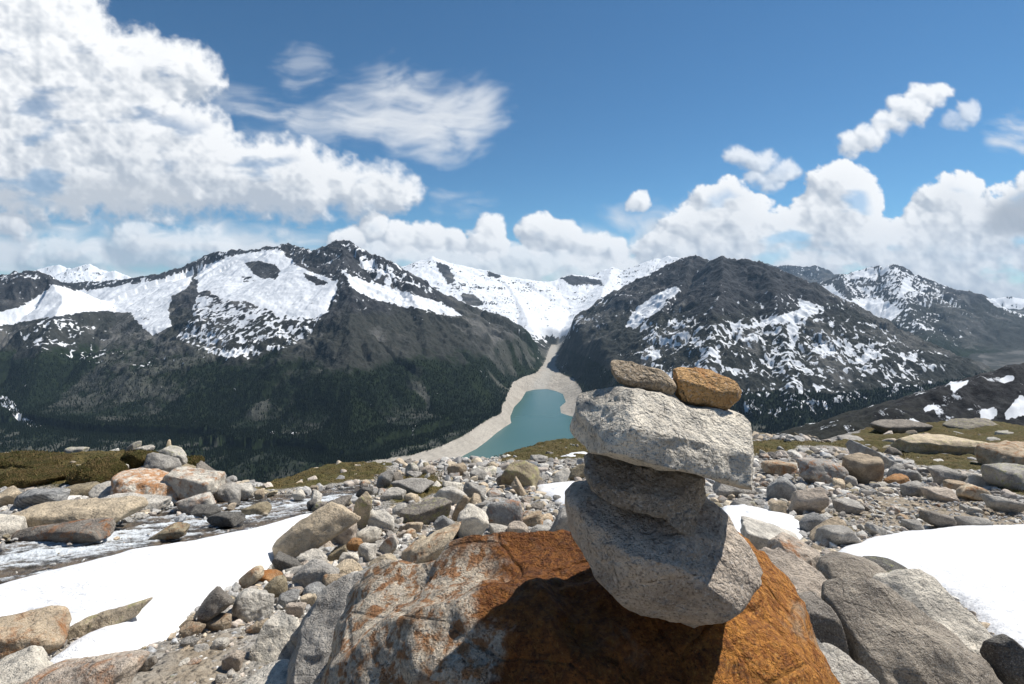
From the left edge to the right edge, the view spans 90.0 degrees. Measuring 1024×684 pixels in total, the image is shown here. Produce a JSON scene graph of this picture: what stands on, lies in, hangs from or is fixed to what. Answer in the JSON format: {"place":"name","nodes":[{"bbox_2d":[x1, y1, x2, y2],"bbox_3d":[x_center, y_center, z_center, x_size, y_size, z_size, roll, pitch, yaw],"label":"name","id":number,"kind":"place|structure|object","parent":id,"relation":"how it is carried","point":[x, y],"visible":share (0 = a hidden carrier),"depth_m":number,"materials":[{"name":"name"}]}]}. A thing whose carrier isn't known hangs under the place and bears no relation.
{"place":"outdoors","nodes":[
{"label":"outdoors","id":0,"kind":"place"},
{"bbox_2d":[0,485,359,583],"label":"stream","id":1,"kind":"structure","parent":0,"point":[23,559],"depth_m":4.91,"materials":[{"name":"liquid"}]},
{"bbox_2d":[11,518,115,543],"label":"rock","id":2,"kind":"object","parent":1,"relation":"on","point":[86,530],"visible":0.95,"depth_m":4.75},
{"bbox_2d":[148,522,189,539],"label":"rock","id":3,"kind":"object","parent":1,"relation":"on","point":[175,530],"visible":0.99,"depth_m":4.83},
{"bbox_2d":[175,492,215,513],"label":"rock","id":4,"kind":"object","parent":1,"relation":"on","point":[186,505],"visible":0.77,"depth_m":6.31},
{"bbox_2d":[189,504,220,517],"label":"rock","id":5,"kind":"object","parent":1,"relation":"on","point":[200,510],"visible":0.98,"depth_m":6.11,"materials":[{"name":"stone"}]},
{"bbox_2d":[207,511,245,526],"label":"rock","id":6,"kind":"object","parent":1,"relation":"on","point":[228,519],"visible":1,"depth_m":5.55,"materials":[{"name":"stone"}]},
{"bbox_2d":[214,482,240,501],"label":"rock","id":7,"kind":"object","parent":1,"relation":"on","point":[227,492],"visible":0.75,"depth_m":7.10,"materials":[{"name":"stone"}]},
{"bbox_2d":[241,501,271,514],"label":"rock","id":8,"kind":"object","parent":1,"relation":"on","point":[260,508],"visible":0.86,"depth_m":6.22,"materials":[{"name":"stone"}]},
{"bbox_2d":[0,240,564,458],"bbox_3d":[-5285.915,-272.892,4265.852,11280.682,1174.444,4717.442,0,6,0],"label":"mountain","id":9,"kind":"structure","parent":0,"point":[334,307],"depth_m":3275.14,"materials":[{"name":"stone"}]},
{"bbox_2d":[35,256,680,347],"bbox_3d":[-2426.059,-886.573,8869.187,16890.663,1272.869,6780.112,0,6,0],"label":"glacier","id":10,"kind":"object","parent":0,"point":[542,313],"visible":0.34,"depth_m":7741.76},
{"bbox_2d":[0,0,1023,298],"bbox_3d":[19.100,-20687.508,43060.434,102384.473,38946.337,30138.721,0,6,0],"label":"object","id":11,"kind":"structure","parent":0,"point":[104,146],"depth_m":47928.01,"materials":[{"name":"white"}]},
{"bbox_2d":[0,421,1023,683],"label":"ground","id":12,"kind":"structure","parent":0,"point":[168,663],"depth_m":8.92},
{"bbox_2d":[0,486,21,506],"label":"rock","id":13,"kind":"object","parent":12,"relation":"on","point":[8,495],"visible":0.59,"depth_m":6.64,"materials":[{"name":"stone"}]},
{"bbox_2d":[0,514,26,541],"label":"rock","id":14,"kind":"object","parent":12,"relation":"on","point":[10,525],"visible":0.8,"depth_m":4.91,"materials":[{"name":"stone"}]},
{"bbox_2d":[0,645,53,683],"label":"rock","id":15,"kind":"object","parent":12,"relation":"on","point":[23,666],"visible":0.74,"depth_m":2.02,"materials":[{"name":"stone"}]},
{"bbox_2d":[0,605,71,658],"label":"rock","id":16,"kind":"object","parent":12,"relation":"on","point":[47,628],"visible":0.8,"depth_m":2.41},
{"bbox_2d":[0,465,73,487],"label":"turf mound","id":17,"kind":"object","parent":12,"relation":"on","point":[26,483],"visible":0.79,"depth_m":8.18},
{"bbox_2d":[0,450,75,468],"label":"turf mound","id":18,"kind":"object","parent":12,"relation":"on","point":[36,462],"visible":0.77,"depth_m":8.88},
{"bbox_2d":[13,488,70,508],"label":"rock","id":19,"kind":"object","parent":12,"relation":"on","point":[27,498],"visible":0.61,"depth_m":6.46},
{"bbox_2d":[10,496,148,527],"bbox_3d":[-4.618,1.847,5.413,1.310,0.305,0.487,0,6,0],"label":"rock","id":20,"kind":"object","parent":12,"relation":"on","point":[116,509],"visible":0.64,"depth_m":5.32,"materials":[{"name":"stone"}]},
{"bbox_2d":[65,481,99,495],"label":"rock","id":21,"kind":"object","parent":12,"relation":"on","point":[83,489],"visible":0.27,"depth_m":7.42,"materials":[{"name":"stone"}]},
{"bbox_2d":[24,650,149,683],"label":"rock","id":22,"kind":"object","parent":12,"relation":"on","point":[123,667],"visible":1,"depth_m":1.94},
{"bbox_2d":[66,456,128,484],"bbox_3d":[-6.811,2.128,8.347,0.922,0.416,0.702,1,6,14],"label":"turf mound","id":23,"kind":"object","parent":12,"relation":"on","point":[109,462],"visible":0.6,"depth_m":8.14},
{"bbox_2d":[88,481,111,497],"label":"rock","id":24,"kind":"object","parent":12,"relation":"on","point":[101,490],"visible":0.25,"depth_m":6.99,"materials":[{"name":"stone"}]},
{"bbox_2d":[66,597,152,642],"bbox_3d":[-2.108,1.436,2.659,0.483,0.206,0.135,-1,6,-7],"label":"rock","id":25,"kind":"object","parent":12,"relation":"on","point":[89,624],"visible":0.8,"depth_m":2.63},
{"bbox_2d":[100,492,171,511],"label":"rock","id":26,"kind":"object","parent":12,"relation":"on","point":[159,502],"visible":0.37,"depth_m":6.41,"materials":[{"name":"stone"}]},
{"bbox_2d":[120,450,157,468],"bbox_3d":[-6.484,2.058,8.871,0.604,0.417,0.525,0,6,0],"label":"turf mound","id":27,"kind":"object","parent":12,"relation":"on","point":[139,456],"visible":0.39,"depth_m":8.65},
{"bbox_2d":[110,468,179,500],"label":"rock","id":28,"kind":"object","parent":12,"relation":"on","point":[144,481],"visible":0.45,"depth_m":6.91,"materials":[{"name":"stone"}]},
{"bbox_2d":[0,513,311,663],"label":"snow","id":29,"kind":"structure","parent":12,"relation":"on","point":[178,582],"depth_m":3.18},
{"bbox_2d":[144,452,181,471],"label":"rock","id":30,"kind":"object","parent":12,"relation":"on","point":[163,462],"visible":0.59,"depth_m":8.59,"materials":[{"name":"stone"}]},
{"bbox_2d":[179,621,205,637],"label":"rock","id":31,"kind":"object","parent":12,"relation":"on","point":[189,628],"visible":0.89,"depth_m":2.64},
{"bbox_2d":[162,466,225,499],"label":"rock","id":32,"kind":"object","parent":12,"relation":"on","point":[184,482],"visible":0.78,"depth_m":6.97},
{"bbox_2d":[197,586,234,623],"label":"rock","id":33,"kind":"object","parent":12,"relation":"on","point":[218,600],"visible":0.94,"depth_m":2.73,"materials":[{"name":"stone"}]},
{"bbox_2d":[206,613,231,630],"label":"rock","id":34,"kind":"object","parent":12,"relation":"on","point":[221,621],"visible":0.91,"depth_m":2.71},
{"bbox_2d":[221,649,245,670],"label":"rock","id":35,"kind":"object","parent":12,"relation":"on","point":[234,659],"visible":0.88,"depth_m":2.25,"materials":[{"name":"stone"}]},
{"bbox_2d":[238,565,263,588],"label":"rock","id":36,"kind":"object","parent":12,"relation":"on","point":[252,576],"visible":0.98,"depth_m":3.42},
{"bbox_2d":[231,588,274,621],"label":"rock","id":37,"kind":"object","parent":12,"relation":"on","point":[252,604],"visible":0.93,"depth_m":2.84,"materials":[{"name":"stone"}]},
{"bbox_2d":[243,659,289,683],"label":"rock","id":38,"kind":"object","parent":12,"relation":"on","point":[275,672],"visible":0.43,"depth_m":2.04,"materials":[{"name":"stone"}]},
{"bbox_2d":[248,613,299,663],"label":"rock","id":39,"kind":"object","parent":12,"relation":"on","point":[273,642],"visible":0.46,"depth_m":2.38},
{"bbox_2d":[263,575,287,597],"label":"rock","id":40,"kind":"object","parent":12,"relation":"on","point":[277,586],"visible":0.68,"depth_m":3.19,"materials":[{"name":"stone"}]},
{"bbox_2d":[272,551,301,570],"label":"rock","id":41,"kind":"object","parent":12,"relation":"on","point":[281,561],"visible":0.65,"depth_m":3.69,"materials":[{"name":"stone"}]},
{"bbox_2d":[276,589,299,609],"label":"rock","id":42,"kind":"object","parent":12,"relation":"on","point":[288,596],"visible":0.73,"depth_m":3.05,"materials":[{"name":"stone"}]},
{"bbox_2d":[285,602,306,617],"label":"rock","id":43,"kind":"object","parent":12,"relation":"on","point":[296,609],"visible":0.87,"depth_m":2.88,"materials":[{"name":"stone"}]},
{"bbox_2d":[296,548,327,562],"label":"rock","id":44,"kind":"object","parent":12,"relation":"on","point":[312,554],"visible":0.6,"depth_m":3.86,"materials":[{"name":"stone"}]},
{"bbox_2d":[292,559,339,587],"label":"rock","id":45,"kind":"object","parent":12,"relation":"on","point":[310,572],"visible":0.69,"depth_m":3.37,"materials":[{"name":"stone"}]},
{"bbox_2d":[272,501,360,557],"bbox_3d":[-1.553,1.568,4.145,0.683,0.506,0.328,0,6,0],"label":"rock","id":46,"kind":"object","parent":12,"relation":"on","point":[322,525],"visible":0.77,"depth_m":4.04,"materials":[{"name":"stone"}]},
{"bbox_2d":[286,563,375,683],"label":"rock","id":47,"kind":"object","parent":12,"relation":"on","point":[308,662],"visible":0.51,"depth_m":1.99,"materials":[{"name":"stone"}]},
{"bbox_2d":[330,523,356,544],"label":"rock","id":48,"kind":"object","parent":12,"relation":"on","point":[345,536],"visible":0.43,"depth_m":4.48,"materials":[{"name":"stone"}]},
{"bbox_2d":[336,559,362,574],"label":"rock","id":49,"kind":"object","parent":12,"relation":"on","point":[346,566],"visible":0.5,"depth_m":3.64,"materials":[{"name":"stone"}]},
{"bbox_2d":[353,491,371,528],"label":"rock","id":50,"kind":"object","parent":12,"relation":"on","point":[363,506],"visible":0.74,"depth_m":5.18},
{"bbox_2d":[358,542,376,560],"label":"rock","id":51,"kind":"object","parent":12,"relation":"on","point":[367,551],"visible":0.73,"depth_m":4.03,"materials":[{"name":"stone"}]},
{"bbox_2d":[356,526,381,542],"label":"rock","id":52,"kind":"object","parent":12,"relation":"on","point":[370,534],"visible":0.83,"depth_m":4.59,"materials":[{"name":"stone"}]},
{"bbox_2d":[367,509,394,531],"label":"rock","id":53,"kind":"object","parent":12,"relation":"on","point":[383,518],"visible":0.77,"depth_m":5.21,"materials":[{"name":"stone"}]},
{"bbox_2d":[379,533,396,553],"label":"rock","id":54,"kind":"object","parent":12,"relation":"on","point":[388,544],"visible":0.92,"depth_m":4.19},
{"bbox_2d":[380,487,405,500],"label":"rock","id":55,"kind":"object","parent":12,"relation":"on","point":[397,493],"visible":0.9,"depth_m":7.00,"materials":[{"name":"stone"}]},
{"bbox_2d":[391,478,433,493],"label":"rock","id":56,"kind":"object","parent":12,"relation":"on","point":[417,485],"visible":0.88,"depth_m":7.62,"materials":[{"name":"stone"}]},
{"bbox_2d":[399,497,451,524],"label":"rock","id":57,"kind":"object","parent":12,"relation":"on","point":[426,511],"visible":0.8,"depth_m":5.60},
{"bbox_2d":[401,522,460,563],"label":"rock","id":58,"kind":"object","parent":12,"relation":"on","point":[430,547],"visible":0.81,"depth_m":3.96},
{"bbox_2d":[434,486,466,505],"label":"rock","id":59,"kind":"object","parent":12,"relation":"on","point":[454,495],"visible":0.52,"depth_m":6.67,"materials":[{"name":"stone"}]},
{"bbox_2d":[457,503,488,537],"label":"rock","id":60,"kind":"object","parent":12,"relation":"on","point":[472,519],"visible":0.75,"depth_m":4.77,"materials":[{"name":"stone"}]},
{"bbox_2d":[463,481,486,500],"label":"rock","id":61,"kind":"object","parent":12,"relation":"on","point":[470,489],"visible":0.67,"depth_m":7.06,"materials":[{"name":"stone"}]},
{"bbox_2d":[486,499,522,525],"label":"rock","id":62,"kind":"object","parent":12,"relation":"on","point":[506,512],"visible":0.59,"depth_m":5.17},
{"bbox_2d":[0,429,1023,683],"bbox_3d":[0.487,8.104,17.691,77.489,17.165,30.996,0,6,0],"label":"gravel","id":63,"kind":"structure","parent":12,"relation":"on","point":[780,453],"depth_m":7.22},
{"bbox_2d":[0,422,1023,507],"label":"grass","id":64,"kind":"structure","parent":12,"relation":"on","point":[194,456],"depth_m":8.78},
{"bbox_2d":[501,460,539,487],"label":"rock","id":65,"kind":"object","parent":12,"relation":"on","point":[525,473],"visible":0.77,"depth_m":7.91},
{"bbox_2d":[523,510,542,526],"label":"rock","id":66,"kind":"object","parent":12,"relation":"on","point":[532,519],"visible":0.57,"depth_m":5.20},
{"bbox_2d":[537,481,573,505],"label":"snow","id":67,"kind":"structure","parent":12,"relation":"on","point":[552,489],"depth_m":7.69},
{"bbox_2d":[550,507,570,531],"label":"rock","id":68,"kind":"object","parent":12,"relation":"on","point":[560,521],"visible":0.32,"depth_m":4.80,"materials":[{"name":"stone"}]},
{"bbox_2d":[323,529,840,683],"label":"boulder","id":69,"kind":"object","parent":12,"relation":"on","point":[541,607],"visible":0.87,"depth_m":1.01,"materials":[{"name":"stone"}]},
{"bbox_2d":[565,479,762,627],"bbox_3d":[0.288,0.423,1.013,0.365,0.258,0.330,0,6,0],"label":"stone","id":70,"kind":"object","parent":69,"relation":"on","point":[710,572],"visible":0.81,"depth_m":0.90,"materials":[{"name":"stone"}]},
{"bbox_2d":[584,452,705,535],"bbox_3d":[0.247,0.270,0.991,0.227,0.138,0.225,0,6,0],"label":"stone","id":71,"kind":"object","parent":70,"relation":"on","point":[676,500],"visible":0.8,"depth_m":0.92,"materials":[{"name":"stone"}]},
{"bbox_2d":[570,386,754,490],"bbox_3d":[0.296,0.174,0.992,0.359,0.185,0.290,0,6,0],"label":"stone","id":72,"kind":"object","parent":71,"relation":"on","point":[659,431],"visible":0.95,"depth_m":0.90,"materials":[{"name":"stone"}]},
{"bbox_2d":[610,360,676,394],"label":"stone","id":73,"kind":"object","parent":72,"relation":"on","point":[631,374],"visible":0.91,"depth_m":0.99,"materials":[{"name":"stone"}]},
{"bbox_2d":[673,367,741,410],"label":"stone","id":74,"kind":"object","parent":72,"relation":"on","point":[702,387],"visible":0.96,"depth_m":0.99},
{"bbox_2d":[713,481,756,498],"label":"rock","id":75,"kind":"object","parent":12,"relation":"on","point":[719,489],"visible":0.43,"depth_m":7.33,"materials":[{"name":"stone"}]},
{"bbox_2d":[722,504,802,538],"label":"snow","id":76,"kind":"structure","parent":12,"relation":"on","point":[735,513],"depth_m":5.65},
{"bbox_2d":[740,516,798,549],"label":"rock","id":77,"kind":"object","parent":12,"relation":"on","point":[758,534],"visible":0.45,"depth_m":4.16,"materials":[{"name":"stone"}]},
{"bbox_2d":[761,460,796,475],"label":"rock","id":78,"kind":"object","parent":12,"relation":"on","point":[778,467],"visible":0.79,"depth_m":9.72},
{"bbox_2d":[766,477,796,501],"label":"rock","id":79,"kind":"object","parent":12,"relation":"on","point":[782,487],"visible":0.72,"depth_m":6.95,"materials":[{"name":"stone"}]},
{"bbox_2d":[759,547,826,597],"bbox_3d":[1.328,1.224,2.369,0.434,0.450,0.371,0,6,0],"label":"rock","id":80,"kind":"object","parent":12,"relation":"on","point":[802,575],"visible":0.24,"depth_m":2.36,"materials":[{"name":"stone"}]},
{"bbox_2d":[767,532,819,568],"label":"rock","id":81,"kind":"object","parent":12,"relation":"on","point":[799,548],"visible":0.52,"depth_m":3.67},
{"bbox_2d":[788,487,828,514],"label":"rock","id":82,"kind":"object","parent":12,"relation":"on","point":[816,499],"visible":0.94,"depth_m":6.09,"materials":[{"name":"stone"}]},
{"bbox_2d":[799,512,824,531],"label":"rock","id":83,"kind":"object","parent":12,"relation":"on","point":[809,522],"visible":0.6,"depth_m":5.11,"materials":[{"name":"stone"}]},
{"bbox_2d":[796,457,848,483],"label":"rock","id":84,"kind":"object","parent":12,"relation":"on","point":[813,470],"visible":0.77,"depth_m":8.70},
{"bbox_2d":[797,591,848,654],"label":"rock","id":85,"kind":"object","parent":12,"relation":"on","point":[825,621],"visible":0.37,"depth_m":1.86,"materials":[{"name":"stone"}]},
{"bbox_2d":[816,638,844,683],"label":"rock","id":86,"kind":"object","parent":12,"relation":"on","point":[833,664],"visible":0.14,"depth_m":1.48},
{"bbox_2d":[815,525,861,544],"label":"rock","id":87,"kind":"object","parent":12,"relation":"on","point":[839,534],"visible":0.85,"depth_m":4.55,"materials":[{"name":"stone"}]},
{"bbox_2d":[832,498,864,514],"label":"rock","id":88,"kind":"object","parent":12,"relation":"on","point":[848,506],"visible":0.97,"depth_m":6.18,"materials":[{"name":"stone"}]},
{"bbox_2d":[822,643,878,683],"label":"rock","id":89,"kind":"object","parent":12,"relation":"on","point":[852,671],"visible":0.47,"depth_m":1.50,"materials":[{"name":"stone"}]},
{"bbox_2d":[816,551,887,579],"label":"rock","id":90,"kind":"object","parent":12,"relation":"on","point":[834,565],"visible":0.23,"depth_m":2.86,"materials":[{"name":"stone"}]},
{"bbox_2d":[842,452,883,483],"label":"rock","id":91,"kind":"object","parent":12,"relation":"on","point":[863,468],"visible":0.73,"depth_m":8.73,"materials":[{"name":"stone"}]},
{"bbox_2d":[846,439,896,468],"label":"rock","id":92,"kind":"object","parent":12,"relation":"on","point":[852,446],"visible":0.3,"depth_m":10.09,"materials":[{"name":"stone"}]},
{"bbox_2d":[870,419,932,433],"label":"rock","id":93,"kind":"object","parent":12,"relation":"on","point":[900,426],"visible":0.84,"depth_m":20.50,"materials":[{"name":"stone"}]},
{"bbox_2d":[863,556,945,589],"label":"rock","id":94,"kind":"object","parent":12,"relation":"on","point":[887,564],"visible":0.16,"depth_m":3.23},
{"bbox_2d":[821,577,1002,683],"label":"rock","id":95,"kind":"object","parent":12,"relation":"on","point":[893,636],"visible":0.76,"depth_m":1.83,"materials":[{"name":"stone"}]},
{"bbox_2d":[900,481,924,496],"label":"rock","id":96,"kind":"object","parent":12,"relation":"on","point":[910,488],"visible":0.7,"depth_m":7.48,"materials":[{"name":"stone"}]},
{"bbox_2d":[838,524,1023,647],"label":"snow","id":97,"kind":"structure","parent":12,"relation":"on","point":[979,570],"depth_m":3.74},
{"bbox_2d":[872,568,991,656],"bbox_3d":[1.913,1.397,2.210,0.570,0.654,0.651,0,6,0],"label":"rock","id":98,"kind":"object","parent":12,"relation":"on","point":[930,596],"visible":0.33,"depth_m":2.25,"materials":[{"name":"stone"}]},
{"bbox_2d":[918,509,956,527],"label":"rock","id":99,"kind":"object","parent":12,"relation":"on","point":[936,519],"visible":0.87,"depth_m":5.23,"materials":[{"name":"stone"}]},
{"bbox_2d":[890,434,986,455],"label":"rock","id":100,"kind":"object","parent":12,"relation":"on","point":[931,444],"visible":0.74,"depth_m":13.99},
{"bbox_2d":[920,486,959,501],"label":"rock","id":101,"kind":"object","parent":12,"relation":"on","point":[941,494],"visible":0.83,"depth_m":7.09,"materials":[{"name":"stone"}]},
{"bbox_2d":[927,465,966,485],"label":"rock","id":102,"kind":"object","parent":12,"relation":"on","point":[939,474],"visible":0.72,"depth_m":8.51,"materials":[{"name":"stone"}]},
{"bbox_2d":[942,418,997,428],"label":"rock","id":103,"kind":"object","parent":12,"relation":"on","point":[964,423],"visible":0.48,"depth_m":21.26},
{"bbox_2d":[954,516,993,525],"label":"rock","id":104,"kind":"object","parent":12,"relation":"on","point":[967,520],"visible":0.63,"depth_m":5.29,"materials":[{"name":"stone"}]},
{"bbox_2d":[956,484,991,500],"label":"rock","id":105,"kind":"object","parent":12,"relation":"on","point":[970,491],"visible":0.84,"depth_m":7.06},
{"bbox_2d":[974,440,1023,464],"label":"rock","id":106,"kind":"object","parent":12,"relation":"on","point":[1006,451],"visible":0.66,"depth_m":10.87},
{"bbox_2d":[980,634,1023,683],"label":"rock","id":107,"kind":"object","parent":12,"relation":"on","point":[1002,655],"visible":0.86,"depth_m":1.87,"materials":[{"name":"stone"}]},
{"bbox_2d":[980,493,1023,513],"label":"rock","id":108,"kind":"object","parent":12,"relation":"on","point":[1001,504],"visible":0.91,"depth_m":6.17,"materials":[{"name":"stone"}]},
{"bbox_2d":[981,463,1023,492],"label":"rock","id":109,"kind":"object","parent":12,"relation":"on","point":[1006,475],"visible":0.84,"depth_m":7.88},
{"bbox_2d":[0,310,1023,482],"bbox_3d":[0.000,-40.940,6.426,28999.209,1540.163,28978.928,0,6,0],"label":"valley","id":110,"kind":"structure","parent":0,"point":[476,437],"depth_m":2151.44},
{"bbox_2d":[0,338,982,482],"bbox_3d":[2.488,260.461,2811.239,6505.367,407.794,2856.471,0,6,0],"label":"forest","id":111,"kind":"object","parent":110,"relation":"on","point":[315,456],"visible":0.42,"depth_m":2404.09,"materials":[{"name":"plant"}]},
{"bbox_2d":[461,389,573,458],"bbox_3d":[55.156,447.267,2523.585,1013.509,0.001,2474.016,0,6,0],"label":"lake","id":112,"kind":"structure","parent":0,"point":[537,416],"depth_m":2639.02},
{"bbox_2d":[536,255,995,434],"bbox_3d":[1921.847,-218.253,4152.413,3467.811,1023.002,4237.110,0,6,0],"label":"mountain","id":113,"kind":"structure","parent":0,"point":[749,325],"depth_m":3174.44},
{"bbox_2d":[764,263,1023,358],"bbox_3d":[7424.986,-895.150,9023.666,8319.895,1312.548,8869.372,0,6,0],"label":"mountain","id":114,"kind":"structure","parent":0,"point":[963,324],"depth_m":6223.25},
{"bbox_2d":[775,363,1023,439],"bbox_3d":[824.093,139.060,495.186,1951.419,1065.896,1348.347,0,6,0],"label":"hillside","id":115,"kind":"structure","parent":0,"point":[997,395],"depth_m":489.61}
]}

